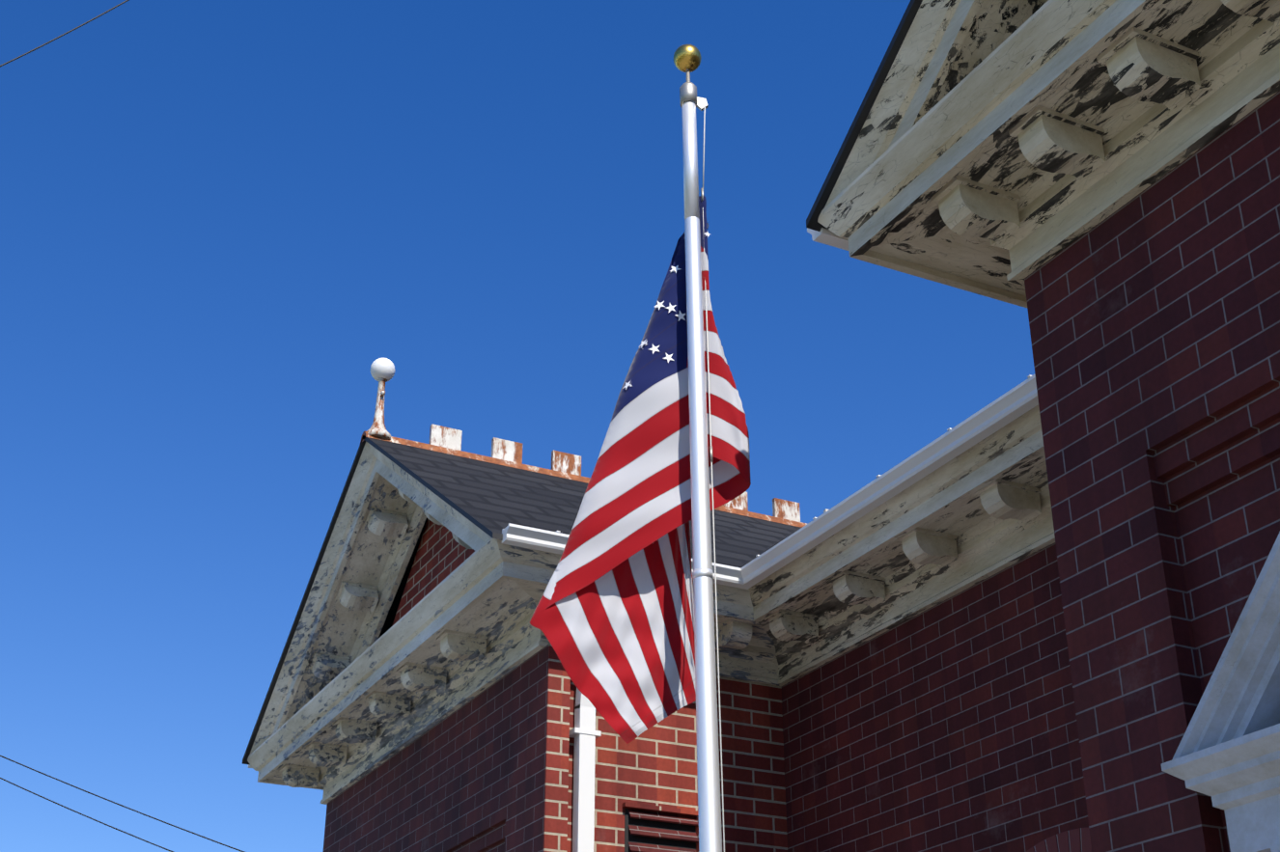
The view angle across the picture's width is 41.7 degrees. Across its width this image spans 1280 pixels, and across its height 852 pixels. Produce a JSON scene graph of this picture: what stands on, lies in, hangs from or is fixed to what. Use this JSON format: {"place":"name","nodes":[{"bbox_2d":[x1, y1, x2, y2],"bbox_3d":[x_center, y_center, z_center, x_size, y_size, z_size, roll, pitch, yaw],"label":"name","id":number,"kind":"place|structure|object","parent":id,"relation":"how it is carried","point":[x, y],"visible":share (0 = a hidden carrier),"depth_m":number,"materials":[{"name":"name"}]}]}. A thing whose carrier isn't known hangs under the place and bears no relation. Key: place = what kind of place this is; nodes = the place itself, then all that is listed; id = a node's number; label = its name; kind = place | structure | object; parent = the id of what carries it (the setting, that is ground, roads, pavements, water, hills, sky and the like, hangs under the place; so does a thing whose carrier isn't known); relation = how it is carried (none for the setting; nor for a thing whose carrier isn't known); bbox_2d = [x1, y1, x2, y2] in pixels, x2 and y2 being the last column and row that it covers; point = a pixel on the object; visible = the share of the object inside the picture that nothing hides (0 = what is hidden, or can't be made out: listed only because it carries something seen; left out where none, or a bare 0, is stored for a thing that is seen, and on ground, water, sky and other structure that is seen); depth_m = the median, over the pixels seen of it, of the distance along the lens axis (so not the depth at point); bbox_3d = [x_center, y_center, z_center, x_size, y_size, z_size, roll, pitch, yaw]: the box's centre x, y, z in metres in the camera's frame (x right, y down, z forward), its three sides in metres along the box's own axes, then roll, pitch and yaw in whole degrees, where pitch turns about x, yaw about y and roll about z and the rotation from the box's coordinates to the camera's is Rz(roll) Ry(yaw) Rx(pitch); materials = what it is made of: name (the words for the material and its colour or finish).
{"place":"outdoors","nodes":[
{"label":"outdoors","id":0,"kind":"place"},
{"bbox_2d":[0,0,244,851],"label":"power lines","id":1,"kind":"object","parent":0,"point":[41,45],"visible":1,"depth_m":17.50,"materials":[{"name":"black metal"}]},
{"bbox_2d":[0,0,1034,851],"label":"sky","id":2,"kind":"structure","parent":0,"point":[217,217],"materials":[{"name":"blue"}]},
{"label":"forecourt pavement","id":3,"kind":"structure","parent":0,"visible":0},
{"bbox_2d":[673,44,724,851],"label":"flagpole","id":4,"kind":"object","parent":3,"relation":"on","point":[687,58],"visible":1,"depth_m":5.40,"materials":[{"name":"silver metal"}]},
{"bbox_2d":[529,195,751,744],"bbox_3d":[0.010,0.070,5.564,0.646,1.951,0.315,10,-28,-20],"label":"flag","id":5,"kind":"object","parent":4,"relation":"attached to","point":[612,619],"visible":0.98,"depth_m":5.49,"materials":[{"name":"fabric"}]},
{"label":"ground","id":6,"kind":"structure","parent":0,"visible":0},
{"bbox_2d":[322,90,1279,851],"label":"brick walls","id":7,"kind":"structure","parent":6,"relation":"on","point":[1056,687],"depth_m":4.59,"materials":[{"name":"red brick"}]},
{"bbox_2d":[247,537,542,804],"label":"cornice","id":8,"kind":"structure","parent":7,"relation":"attached to","point":[464,632],"depth_m":8.87,"materials":[{"name":"paint"}]},
{"bbox_2d":[258,539,779,805],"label":"cornice sides","id":9,"kind":"object","parent":7,"relation":"on","point":[746,650],"visible":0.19,"depth_m":8.15,"materials":[{"name":"paint"}]},
{"bbox_2d":[242,0,922,764],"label":"roof","id":10,"kind":"structure","parent":7,"relation":"on","point":[491,500],"depth_m":9.16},
{"bbox_2d":[249,441,490,755],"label":"gable trim","id":11,"kind":"structure","parent":10,"relation":"attached to","point":[389,507],"depth_m":10.21,"materials":[{"name":"paint"}]},
{"bbox_2d":[359,358,828,528],"bbox_3d":[2.011,-1.105,8.120,4.756,0.575,7.222,13,-29,-24],"label":"ridge cresting","id":12,"kind":"object","parent":10,"relation":"on","point":[504,453],"visible":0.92,"depth_m":10.26,"materials":[{"name":"white paint"}]},
{"bbox_2d":[824,0,1048,207],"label":"gable trim","id":13,"kind":"structure","parent":10,"relation":"attached to","point":[947,46],"depth_m":4.99,"materials":[{"name":"paint"}]},
{"bbox_2d":[247,227,1038,851],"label":"gutter downspout","id":14,"kind":"object","parent":7,"relation":"attached to","point":[1002,411],"visible":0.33,"depth_m":7.52,"materials":[{"name":"white metal"}]},
{"bbox_2d":[543,643,787,851],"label":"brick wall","id":15,"kind":"structure","parent":7,"relation":"attached to","point":[646,791],"depth_m":7.96,"materials":[{"name":"red brick"}]},
{"bbox_2d":[749,404,1055,686],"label":"cornice","id":16,"kind":"structure","parent":7,"relation":"attached to","point":[978,513],"depth_m":7.27,"materials":[{"name":"paint"}]},
{"bbox_2d":[839,232,1027,307],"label":"cornice","id":17,"kind":"structure","parent":7,"relation":"attached to","point":[980,265],"depth_m":5.25,"materials":[{"name":"paint"}]},
{"bbox_2d":[817,0,1279,280],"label":"eave","id":18,"kind":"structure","parent":7,"relation":"attached to","point":[1045,132],"depth_m":4.58,"materials":[{"name":"paint"}]},
{"bbox_2d":[1026,828,1091,851],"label":"brick arch","id":19,"kind":"structure","parent":7,"relation":"attached to","point":[1078,840],"depth_m":6.35,"materials":[{"name":"red brick"}]},
{"bbox_2d":[1161,531,1279,851],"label":"pediment","id":20,"kind":"structure","parent":7,"relation":"attached to","point":[1226,758],"depth_m":3.76,"materials":[{"name":"paint"}]}
]}

